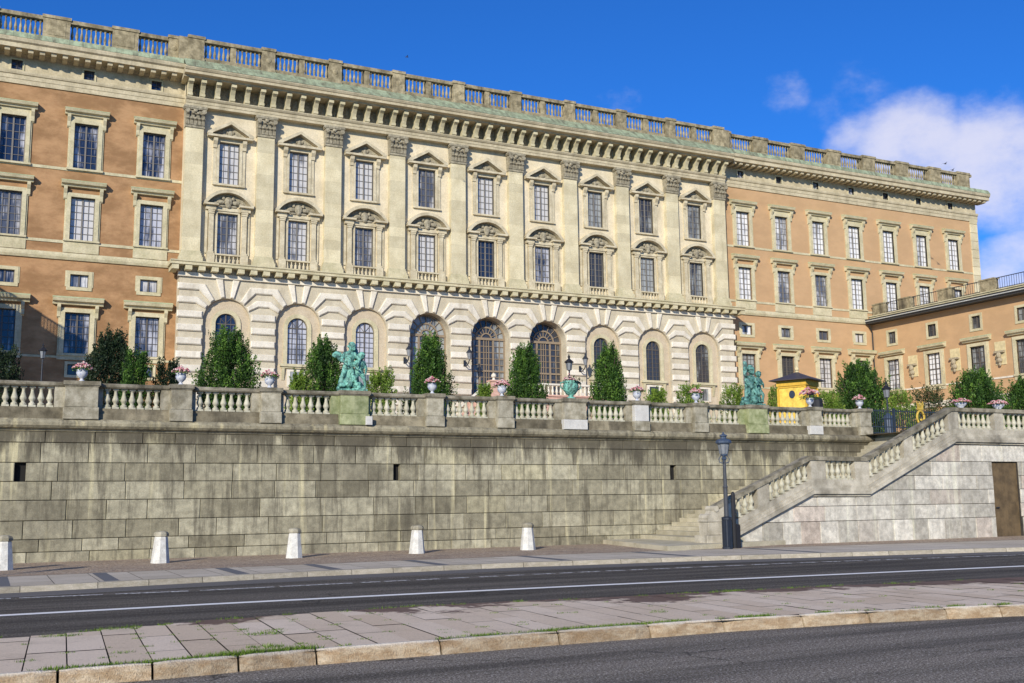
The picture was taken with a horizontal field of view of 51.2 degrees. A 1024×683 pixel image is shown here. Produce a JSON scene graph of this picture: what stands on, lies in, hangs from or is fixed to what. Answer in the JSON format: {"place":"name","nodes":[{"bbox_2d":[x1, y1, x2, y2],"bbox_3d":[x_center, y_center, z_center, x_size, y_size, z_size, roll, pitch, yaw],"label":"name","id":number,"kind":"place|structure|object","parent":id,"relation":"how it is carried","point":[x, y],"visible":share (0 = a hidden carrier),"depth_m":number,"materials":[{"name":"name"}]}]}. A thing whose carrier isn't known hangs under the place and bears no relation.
{"place":"outdoors","nodes":[
{"label":"outdoors","id":0,"kind":"place"},
{"bbox_2d":[0,8,989,423],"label":"palace","id":1,"kind":"structure","parent":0,"point":[182,196],"depth_m":85.88,"materials":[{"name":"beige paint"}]},
{"bbox_2d":[0,265,19,285],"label":"window","id":2,"kind":"structure","parent":1,"relation":"in","point":[9,275],"depth_m":73.14,"materials":[{"name":"stone"}]},
{"bbox_2d":[0,292,30,357],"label":"window","id":3,"kind":"structure","parent":1,"relation":"in","point":[10,325],"depth_m":72.72,"materials":[{"name":"stone"}]},
{"bbox_2d":[0,172,33,248],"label":"window","id":4,"kind":"structure","parent":1,"relation":"in","point":[12,233],"depth_m":73.77,"materials":[{"name":"stone"}]},
{"bbox_2d":[0,97,37,164],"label":"window","id":5,"kind":"structure","parent":1,"relation":"in","point":[15,147],"depth_m":74.55,"materials":[{"name":"stone"}]},
{"bbox_2d":[52,295,104,360],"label":"window","id":6,"kind":"structure","parent":1,"relation":"in","point":[76,334],"depth_m":74.51,"materials":[{"name":"stone"}]},
{"bbox_2d":[65,270,93,291],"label":"window","id":7,"kind":"structure","parent":1,"relation":"in","point":[74,280],"depth_m":75.08,"materials":[{"name":"stone"}]},
{"bbox_2d":[61,179,106,254],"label":"window","id":8,"kind":"structure","parent":1,"relation":"in","point":[81,232],"depth_m":75.69,"materials":[{"name":"stone"}]},
{"bbox_2d":[65,106,109,172],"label":"window","id":9,"kind":"structure","parent":1,"relation":"in","point":[85,142],"depth_m":76.54,"materials":[{"name":"stone"}]},
{"bbox_2d":[123,300,172,363],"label":"window","id":10,"kind":"structure","parent":1,"relation":"in","point":[147,330],"depth_m":76.62,"materials":[{"name":"stone"}]},
{"bbox_2d":[135,276,161,295],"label":"window","id":11,"kind":"structure","parent":1,"relation":"in","point":[144,285],"depth_m":77.12,"materials":[{"name":"stone"}]},
{"bbox_2d":[131,186,174,260],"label":"window","id":12,"kind":"structure","parent":1,"relation":"in","point":[150,237],"depth_m":77.73,"materials":[{"name":"stone"}]},
{"bbox_2d":[134,116,176,180],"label":"window","id":13,"kind":"structure","parent":1,"relation":"in","point":[153,151],"depth_m":78.57,"materials":[{"name":"stone"}]},
{"bbox_2d":[201,299,248,410],"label":"arched window","id":14,"kind":"structure","parent":1,"relation":"in","point":[230,313],"depth_m":78.09,"materials":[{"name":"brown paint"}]},
{"bbox_2d":[203,189,253,264],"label":"window","id":15,"kind":"structure","parent":1,"relation":"in","point":[227,232],"depth_m":79.57,"materials":[{"name":"beige stone"}]},
{"bbox_2d":[207,121,253,188],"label":"window","id":16,"kind":"structure","parent":1,"relation":"in","point":[229,161],"depth_m":80.41,"materials":[{"name":"beige stone"}]},
{"bbox_2d":[275,304,318,409],"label":"arched window","id":17,"kind":"structure","parent":1,"relation":"in","point":[297,326],"depth_m":80.18,"materials":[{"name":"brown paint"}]},
{"bbox_2d":[274,198,322,270],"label":"window","id":18,"kind":"structure","parent":1,"relation":"in","point":[297,233],"depth_m":81.88,"materials":[{"name":"beige stone"}]},
{"bbox_2d":[277,131,321,195],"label":"window","id":19,"kind":"structure","parent":1,"relation":"in","point":[298,153],"depth_m":82.72,"materials":[{"name":"beige stone"}]},
{"bbox_2d":[344,141,386,203],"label":"window","id":20,"kind":"structure","parent":1,"relation":"in","point":[364,163],"depth_m":85.06,"materials":[{"name":"beige stone"}]},
{"bbox_2d":[342,205,388,275],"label":"window","id":21,"kind":"structure","parent":1,"relation":"in","point":[363,254],"depth_m":84.21,"materials":[{"name":"beige stone"}]},
{"bbox_2d":[345,309,385,412],"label":"arched window","id":22,"kind":"structure","parent":1,"relation":"in","point":[365,328],"depth_m":82.76,"materials":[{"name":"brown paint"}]},
{"bbox_2d":[407,150,447,210],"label":"window","id":23,"kind":"structure","parent":1,"relation":"in","point":[424,167],"depth_m":87.35,"materials":[{"name":"beige stone"}]},
{"bbox_2d":[405,212,449,281],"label":"window","id":24,"kind":"structure","parent":1,"relation":"in","point":[425,251],"depth_m":86.50,"materials":[{"name":"beige stone"}]},
{"bbox_2d":[410,314,445,393],"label":"arched door","id":25,"kind":"structure","parent":1,"relation":"in","point":[425,322],"depth_m":85.51,"materials":[{"name":"grey glass"}]},
{"bbox_2d":[467,158,505,217],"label":"window","id":26,"kind":"structure","parent":1,"relation":"in","point":[485,180],"depth_m":89.66,"materials":[{"name":"beige stone"}]},
{"bbox_2d":[466,219,508,286],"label":"window","id":27,"kind":"structure","parent":1,"relation":"in","point":[482,259],"depth_m":88.81,"materials":[{"name":"beige stone"}]},
{"bbox_2d":[472,319,504,395],"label":"arched door","id":28,"kind":"structure","parent":1,"relation":"in","point":[488,338],"depth_m":87.78,"materials":[{"name":"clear glass"}]},
{"bbox_2d":[523,166,560,223],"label":"window","id":29,"kind":"structure","parent":1,"relation":"in","point":[540,211],"depth_m":91.97,"materials":[{"name":"beige stone"}]},
{"bbox_2d":[523,226,563,290],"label":"window","id":30,"kind":"structure","parent":1,"relation":"in","point":[538,270],"depth_m":91.12,"materials":[{"name":"beige stone"}]},
{"bbox_2d":[530,323,561,394],"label":"arched door","id":31,"kind":"structure","parent":1,"relation":"in","point":[544,335],"depth_m":90.21,"materials":[{"name":"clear glass"}]},
{"bbox_2d":[577,174,613,229],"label":"window","id":32,"kind":"structure","parent":1,"relation":"in","point":[597,187],"depth_m":94.29,"materials":[{"name":"beige stone"}]},
{"bbox_2d":[578,232,616,295],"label":"window","id":33,"kind":"structure","parent":1,"relation":"in","point":[592,265],"depth_m":93.44,"materials":[{"name":"beige stone"}]},
{"bbox_2d":[585,325,617,395],"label":"arched window","id":34,"kind":"structure","parent":1,"relation":"in","point":[598,334],"depth_m":91.74,"materials":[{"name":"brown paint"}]},
{"bbox_2d":[629,181,663,235],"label":"window","id":35,"kind":"structure","parent":1,"relation":"in","point":[643,215],"depth_m":96.59,"materials":[{"name":"beige stone"}]},
{"bbox_2d":[630,238,666,299],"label":"window","id":36,"kind":"structure","parent":1,"relation":"in","point":[643,275],"depth_m":95.75,"materials":[{"name":"beige stone"}]},
{"bbox_2d":[638,329,670,419],"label":"arched window","id":37,"kind":"structure","parent":1,"relation":"in","point":[653,348],"depth_m":94.17,"materials":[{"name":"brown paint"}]},
{"bbox_2d":[678,188,711,241],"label":"window","id":38,"kind":"structure","parent":1,"relation":"in","point":[691,221],"depth_m":98.91,"materials":[{"name":"beige stone"}]},
{"bbox_2d":[680,243,714,303],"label":"window","id":39,"kind":"structure","parent":1,"relation":"in","point":[692,274],"depth_m":98.07,"materials":[{"name":"beige stone"}]},
{"bbox_2d":[688,332,718,421],"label":"arched window","id":40,"kind":"structure","parent":1,"relation":"in","point":[702,349],"depth_m":96.48,"materials":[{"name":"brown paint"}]},
{"bbox_2d":[729,199,757,247],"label":"window","id":41,"kind":"structure","parent":1,"relation":"in","point":[741,234],"depth_m":102.02,"materials":[{"name":"stone"}]},
{"bbox_2d":[731,253,759,309],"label":"window","id":42,"kind":"structure","parent":1,"relation":"in","point":[743,282],"depth_m":101.18,"materials":[{"name":"stone"}]},
{"bbox_2d":[734,341,765,388],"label":"window","id":43,"kind":"structure","parent":1,"relation":"in","point":[742,355],"depth_m":99.96,"materials":[{"name":"stone"}]},
{"bbox_2d":[768,204,794,252],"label":"window","id":44,"kind":"structure","parent":1,"relation":"in","point":[778,223],"depth_m":104.06,"materials":[{"name":"stone"}]},
{"bbox_2d":[770,258,797,312],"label":"window","id":45,"kind":"structure","parent":1,"relation":"in","point":[782,295],"depth_m":103.20,"materials":[{"name":"stone"}]},
{"bbox_2d":[773,344,804,377],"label":"window","id":46,"kind":"structure","parent":1,"relation":"in","point":[785,363],"depth_m":102.07,"materials":[{"name":"stone"}]},
{"bbox_2d":[805,209,831,256],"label":"window","id":47,"kind":"structure","parent":1,"relation":"in","point":[816,234],"depth_m":106.11,"materials":[{"name":"stone"}]},
{"bbox_2d":[808,262,834,315],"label":"window","id":48,"kind":"structure","parent":1,"relation":"in","point":[819,281],"depth_m":105.26,"materials":[{"name":"stone"}]},
{"bbox_2d":[811,346,841,392],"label":"window","id":49,"kind":"structure","parent":1,"relation":"in","point":[823,366],"depth_m":104.11,"materials":[{"name":"stone"}]},
{"bbox_2d":[841,214,866,260],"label":"window","id":50,"kind":"structure","parent":1,"relation":"in","point":[853,239],"depth_m":108.15,"materials":[{"name":"stone"}]},
{"bbox_2d":[844,266,869,318],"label":"window","id":51,"kind":"structure","parent":1,"relation":"in","point":[857,309],"depth_m":107.29,"materials":[{"name":"stone"}]},
{"bbox_2d":[847,349,877,387],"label":"window","id":52,"kind":"structure","parent":1,"relation":"in","point":[852,352],"depth_m":105.98,"materials":[{"name":"stone"}]},
{"bbox_2d":[876,219,900,264],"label":"window","id":53,"kind":"structure","parent":1,"relation":"in","point":[888,252],"depth_m":110.18,"materials":[{"name":"stone"}]},
{"bbox_2d":[879,270,904,310],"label":"window","id":54,"kind":"structure","parent":1,"relation":"in","point":[889,288],"depth_m":109.43,"materials":[{"name":"stone"}]},
{"bbox_2d":[909,224,933,268],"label":"window","id":55,"kind":"structure","parent":1,"relation":"in","point":[918,232],"depth_m":112.22,"materials":[{"name":"stone"}]},
{"bbox_2d":[912,274,937,305],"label":"window","id":56,"kind":"structure","parent":1,"relation":"in","point":[921,288],"depth_m":111.49,"materials":[{"name":"stone"}]},
{"bbox_2d":[941,228,965,271],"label":"window","id":57,"kind":"structure","parent":1,"relation":"in","point":[951,249],"depth_m":114.23,"materials":[{"name":"stone"}]},
{"bbox_2d":[0,551,1023,682],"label":"road","id":58,"kind":"structure","parent":0,"point":[981,650],"depth_m":13.91,"materials":[{"name":"grey asphalt"}]},
{"bbox_2d":[0,418,874,562],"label":"retaining wall","id":59,"kind":"structure","parent":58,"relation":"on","point":[82,490],"depth_m":34.74,"materials":[{"name":"stone"}]},
{"bbox_2d":[0,380,872,435],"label":"terrace balustrade","id":60,"kind":"object","parent":59,"relation":"on","point":[73,399],"visible":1,"depth_m":36.08,"materials":[{"name":"stone"}]},
{"bbox_2d":[332,342,367,390],"bbox_3d":[-5.375,0.861,35.488,1.176,1.711,0.572,3,-9,-26],"label":"bronze statue","id":61,"kind":"object","parent":60,"relation":"on","point":[352,371],"visible":0.97,"depth_m":35.38,"materials":[{"name":"teal metal"}]},
{"bbox_2d":[560,373,582,397],"bbox_3d":[2.235,1.643,39.141,0.735,0.951,0.824,-4,-9,22],"label":"bronze urn","id":62,"kind":"object","parent":60,"relation":"on","point":[570,388],"visible":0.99,"depth_m":38.91,"materials":[{"name":"green metal"}]},
{"bbox_2d":[740,361,765,404],"bbox_3d":[9.622,1.692,42.762,1.134,1.817,0.680,3,-9,-26],"label":"bronze statue","id":63,"kind":"object","parent":60,"relation":"on","point":[753,392],"visible":0.94,"depth_m":42.60,"materials":[{"name":"teal metal"}]},
{"bbox_2d":[0,566,1022,615],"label":"line","id":64,"kind":"object","parent":58,"relation":"on","point":[472,591],"visible":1,"depth_m":20.49,"materials":[{"name":"white paint"}]},
{"bbox_2d":[0,604,1023,682],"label":"island kerb","id":65,"kind":"structure","parent":58,"relation":"on","point":[166,669],"depth_m":12.40,"materials":[{"name":"beige stone"}]},
{"bbox_2d":[0,547,1023,593],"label":"kerb","id":66,"kind":"structure","parent":58,"relation":"on","point":[109,584],"depth_m":26.82,"materials":[{"name":"stone"}]},
{"bbox_2d":[0,551,1023,597],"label":"gutter strip","id":67,"kind":"object","parent":58,"relation":"on","point":[77,591],"visible":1,"depth_m":25.85,"materials":[{"name":"concrete"}]},
{"bbox_2d":[0,554,1023,598],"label":"edge line","id":68,"kind":"object","parent":58,"relation":"on","point":[459,577],"visible":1,"depth_m":23.71,"materials":[{"name":"paint"}]},
{"bbox_2d":[603,407,1023,550],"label":"staircase","id":69,"kind":"structure","parent":58,"relation":"on","point":[952,477],"depth_m":39.12,"materials":[{"name":"stone"}]},
{"bbox_2d":[991,462,1020,536],"bbox_3d":[19.194,6.130,41.540,1.460,2.870,0.160,3,-9,-26],"label":"door","id":70,"kind":"structure","parent":69,"relation":"in","point":[1004,475],"depth_m":41.56,"materials":[{"name":"brown wood"}]},
{"bbox_2d":[0,577,1023,672],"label":"island paving","id":71,"kind":"structure","parent":0,"point":[162,643],"depth_m":14.39,"materials":[{"name":"grey stone"}]},
{"bbox_2d":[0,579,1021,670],"bbox_3d":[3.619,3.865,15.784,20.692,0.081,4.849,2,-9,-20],"label":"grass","id":72,"kind":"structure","parent":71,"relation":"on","point":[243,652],"depth_m":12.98,"materials":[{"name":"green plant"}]},
{"bbox_2d":[0,536,1023,576],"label":"cobbled strip","id":73,"kind":"object","parent":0,"point":[54,568],"visible":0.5,"depth_m":31.15,"materials":[{"name":"grey stone"}]},
{"bbox_2d":[0,535,12,570],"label":"bollard","id":74,"kind":"object","parent":73,"relation":"on","point":[6,559],"visible":1,"depth_m":27.08,"materials":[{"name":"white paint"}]},
{"bbox_2d":[151,531,169,563],"bbox_3d":[-9.738,5.699,29.614,0.471,0.875,0.471,6,-11,-36],"label":"bollard","id":75,"kind":"object","parent":73,"relation":"on","point":[160,552],"visible":1,"depth_m":29.47,"materials":[{"name":"grey stone"}]},
{"bbox_2d":[286,528,301,557],"bbox_3d":[-6.414,5.935,31.467,0.471,0.875,0.471,2,-9,-16],"label":"bollard","id":76,"kind":"object","parent":73,"relation":"on","point":[294,549],"visible":0.99,"depth_m":31.31,"materials":[{"name":"grey stone"}]},
{"bbox_2d":[409,525,424,553],"bbox_3d":[-2.961,6.168,33.315,0.471,0.875,0.471,6,-10,-37],"label":"bollard","id":77,"kind":"object","parent":73,"relation":"on","point":[417,543],"visible":1,"depth_m":33.16,"materials":[{"name":"grey stone"}]},
{"bbox_2d":[520,523,535,549],"bbox_3d":[0.513,6.346,34.789,0.471,0.875,0.471,2,-8,-23],"label":"bollard","id":78,"kind":"object","parent":73,"relation":"on","point":[527,540],"visible":0.99,"depth_m":34.64,"materials":[{"name":"grey stone"}]},
{"bbox_2d":[731,492,740,547],"bbox_3d":[7.197,5.753,34.463,0.227,1.800,0.220,3,-9,-26],"label":"service post","id":79,"kind":"object","parent":73,"relation":"on","point":[736,535],"visible":0.95,"depth_m":34.35,"materials":[{"name":"black metal"}]},
{"bbox_2d":[0,0,1023,287],"label":"sky","id":80,"kind":"structure","parent":0,"point":[933,83],"materials":[{"name":"blue"}]},
{"bbox_2d":[1,579,1023,672],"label":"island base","id":81,"kind":"object","parent":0,"point":[24,658],"visible":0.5,"depth_m":14.24,"materials":[{"name":"grey concrete"}]},
{"bbox_2d":[8,540,1023,586],"bbox_3d":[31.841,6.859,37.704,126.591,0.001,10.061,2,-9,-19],"label":"pavement","id":82,"kind":"structure","parent":0,"point":[55,579],"depth_m":29.25,"materials":[{"name":"grey concrete"}]},
{"bbox_2d":[0,548,813,585],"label":"pavement drain rows","id":83,"kind":"object","parent":82,"relation":"on","point":[105,576],"visible":0.95,"depth_m":26.65,"materials":[{"name":"stone"}]},
{"bbox_2d":[715,432,732,548],"bbox_3d":[6.823,4.751,34.150,0.504,3.700,0.530,3,-9,-26],"label":"street lamp","id":84,"kind":"object","parent":82,"relation":"on","point":[723,442],"visible":1,"depth_m":34.06,"materials":[{"name":"black metal"}]},
{"bbox_2d":[867,429,929,435],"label":"terrace ground","id":85,"kind":"structure","parent":0,"point":[889,433],"depth_m":43.99,"materials":[{"name":"grey stone"}]},
{"bbox_2d":[0,344,25,405],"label":"shrub","id":86,"kind":"object","parent":85,"relation":"on","point":[6,361],"visible":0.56,"depth_m":36.59,"materials":[{"name":"green plant"}]},
{"bbox_2d":[83,322,141,408],"bbox_3d":[-15.088,1.426,40.107,2.244,4.278,2.437,3,-9,-26],"label":"dark tree","id":87,"kind":"object","parent":85,"relation":"on","point":[104,358],"visible":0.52,"depth_m":39.71,"materials":[{"name":"green plant"}]},
{"bbox_2d":[118,346,153,408],"bbox_3d":[-13.530,1.742,38.497,1.254,3.146,1.466,-2,-8,9],"label":"shrub","id":88,"kind":"object","parent":85,"relation":"on","point":[140,366],"visible":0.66,"depth_m":38.40,"materials":[{"name":"green plant"}]},
{"bbox_2d":[149,356,180,407],"bbox_3d":[-12.502,1.949,38.968,1.421,2.851,1.449,-1,-8,5],"label":"shrub","id":89,"kind":"object","parent":85,"relation":"on","point":[166,380],"visible":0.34,"depth_m":38.87,"materials":[{"name":"green plant"}]},
{"bbox_2d":[191,324,261,410],"bbox_3d":[-11.256,1.550,41.970,2.717,4.490,2.808,3,-9,-26],"label":"yew tree","id":90,"kind":"object","parent":85,"relation":"on","point":[229,351],"visible":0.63,"depth_m":41.54,"materials":[{"name":"green plant"}]},
{"bbox_2d":[284,367,314,411],"bbox_3d":[-8.193,2.316,41.053,1.228,2.637,1.238,3,-9,-26],"label":"shrub","id":91,"kind":"object","parent":85,"relation":"on","point":[300,381],"visible":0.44,"depth_m":40.95,"materials":[{"name":"green plant"}]},
{"bbox_2d":[300,333,342,412],"bbox_3d":[-7.782,1.789,43.594,2.062,4.411,2.035,-5,-9,25],"label":"yew tree","id":92,"kind":"object","parent":85,"relation":"on","point":[323,361],"visible":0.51,"depth_m":43.31,"materials":[{"name":"green plant"}]},
{"bbox_2d":[366,365,397,413],"bbox_3d":[-5.168,2.347,42.489,1.581,2.925,1.567,-7,-10,35],"label":"shrub","id":93,"kind":"object","parent":85,"relation":"on","point":[385,381],"visible":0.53,"depth_m":42.44,"materials":[{"name":"green plant"}]},
{"bbox_2d":[401,330,458,415],"bbox_3d":[-3.471,1.861,45.719,2.497,4.792,2.443,3,-9,-26],"label":"yew tree","id":94,"kind":"object","parent":85,"relation":"on","point":[429,362],"visible":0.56,"depth_m":45.47,"materials":[{"name":"green plant"}]},
{"bbox_2d":[503,341,548,417],"bbox_3d":[0.624,2.204,47.663,2.085,4.589,2.260,3,-9,-26],"label":"yew tree","id":95,"kind":"object","parent":85,"relation":"on","point":[524,371],"visible":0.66,"depth_m":47.42,"materials":[{"name":"green plant"}]},
{"bbox_2d":[456,373,627,417],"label":"entrance stair","id":96,"kind":"object","parent":85,"relation":"on","point":[495,392],"visible":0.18,"depth_m":82.38,"materials":[{"name":"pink stone"}]},
{"bbox_2d":[588,340,627,419],"bbox_3d":[4.535,2.321,49.615,2.218,4.838,2.278,3,-9,-26],"label":"yew tree","id":97,"kind":"object","parent":85,"relation":"on","point":[608,374],"visible":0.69,"depth_m":49.34,"materials":[{"name":"green plant"}]},
{"bbox_2d":[643,386,669,420],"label":"shrub","id":98,"kind":"object","parent":85,"relation":"on","point":[656,397],"visible":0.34,"depth_m":48.12,"materials":[{"name":"green plant"}]},
{"bbox_2d":[669,380,707,419],"bbox_3d":[8.257,3.214,49.076,1.886,2.829,1.954,3,-9,-26],"label":"shrub","id":99,"kind":"object","parent":85,"relation":"on","point":[687,398],"visible":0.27,"depth_m":49.01,"materials":[{"name":"green plant"}]},
{"bbox_2d":[715,382,743,422],"bbox_3d":[10.418,3.319,50.107,1.677,2.874,1.697,-4,-9,21],"label":"shrub","id":100,"kind":"object","parent":85,"relation":"on","point":[734,392],"visible":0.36,"depth_m":49.99,"materials":[{"name":"green plant"}]},
{"bbox_2d":[769,366,825,422],"bbox_3d":[12.884,2.749,48.038,1.900,3.300,1.900,-7,-11,38],"label":"guard hut","id":101,"kind":"object","parent":85,"relation":"on","point":[791,387],"visible":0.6,"depth_m":47.66,"materials":[{"name":"paint"}]},
{"bbox_2d":[819,389,845,423],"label":"shrub","id":102,"kind":"object","parent":85,"relation":"on","point":[829,403],"visible":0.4,"depth_m":52.36,"materials":[{"name":"green plant"}]},
{"bbox_2d":[829,357,890,433],"bbox_3d":[20.157,3.634,61.654,3.930,5.402,4.024,3,-9,-26],"label":"yew tree","id":103,"kind":"object","parent":85,"relation":"on","point":[858,376],"visible":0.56,"depth_m":61.02,"materials":[{"name":"green plant"}]},
{"bbox_2d":[881,388,919,431],"bbox_3d":[19.930,3.813,54.700,2.075,3.022,1.933,-9,-12,44],"label":"shrub","id":104,"kind":"object","parent":85,"relation":"on","point":[895,399],"visible":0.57,"depth_m":54.60,"materials":[{"name":"green plant"}]},
{"bbox_2d":[867,401,961,433],"bbox_3d":[17.619,3.357,46.400,5.645,1.510,0.200,3,-9,-26],"label":"iron fence","id":105,"kind":"object","parent":85,"relation":"on","point":[894,416],"visible":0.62,"depth_m":45.97,"materials":[{"name":"black metal"}]},
{"bbox_2d":[906,381,952,429],"bbox_3d":[24.989,4.511,63.938,3.259,4.224,3.433,3,-9,-26],"label":"loose shrub","id":106,"kind":"object","parent":85,"relation":"on","point":[932,397],"visible":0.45,"depth_m":63.57,"materials":[{"name":"green plant"}]},
{"bbox_2d":[865,271,1023,431],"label":"palace wing","id":107,"kind":"structure","parent":85,"relation":"on","point":[946,339],"depth_m":98.59,"materials":[{"name":"orange paint"}]},
{"bbox_2d":[878,348,904,393],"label":"window","id":108,"kind":"structure","parent":107,"relation":"in","point":[895,369],"depth_m":104.51,"materials":[{"name":"stone"}]},
{"bbox_2d":[917,341,945,390],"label":"window","id":109,"kind":"structure","parent":107,"relation":"in","point":[936,363],"depth_m":100.15,"materials":[{"name":"stone"}]},
{"bbox_2d":[959,334,990,381],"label":"window","id":110,"kind":"structure","parent":107,"relation":"in","point":[980,354],"depth_m":95.71,"materials":[{"name":"stone"}]},
{"bbox_2d":[1004,328,1023,379],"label":"window","id":111,"kind":"structure","parent":107,"relation":"in","point":[1018,362],"depth_m":91.95,"materials":[{"name":"stone"}]},
{"bbox_2d":[948,365,1015,427],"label":"yew tree","id":112,"kind":"object","parent":85,"relation":"on","point":[974,388],"visible":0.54,"depth_m":65.19,"materials":[{"name":"green plant"}]},
{"bbox_2d":[1002,374,1023,427],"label":"yew tree","id":113,"kind":"object","parent":85,"relation":"on","point":[1017,389],"visible":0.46,"depth_m":67.52,"materials":[{"name":"green plant"}]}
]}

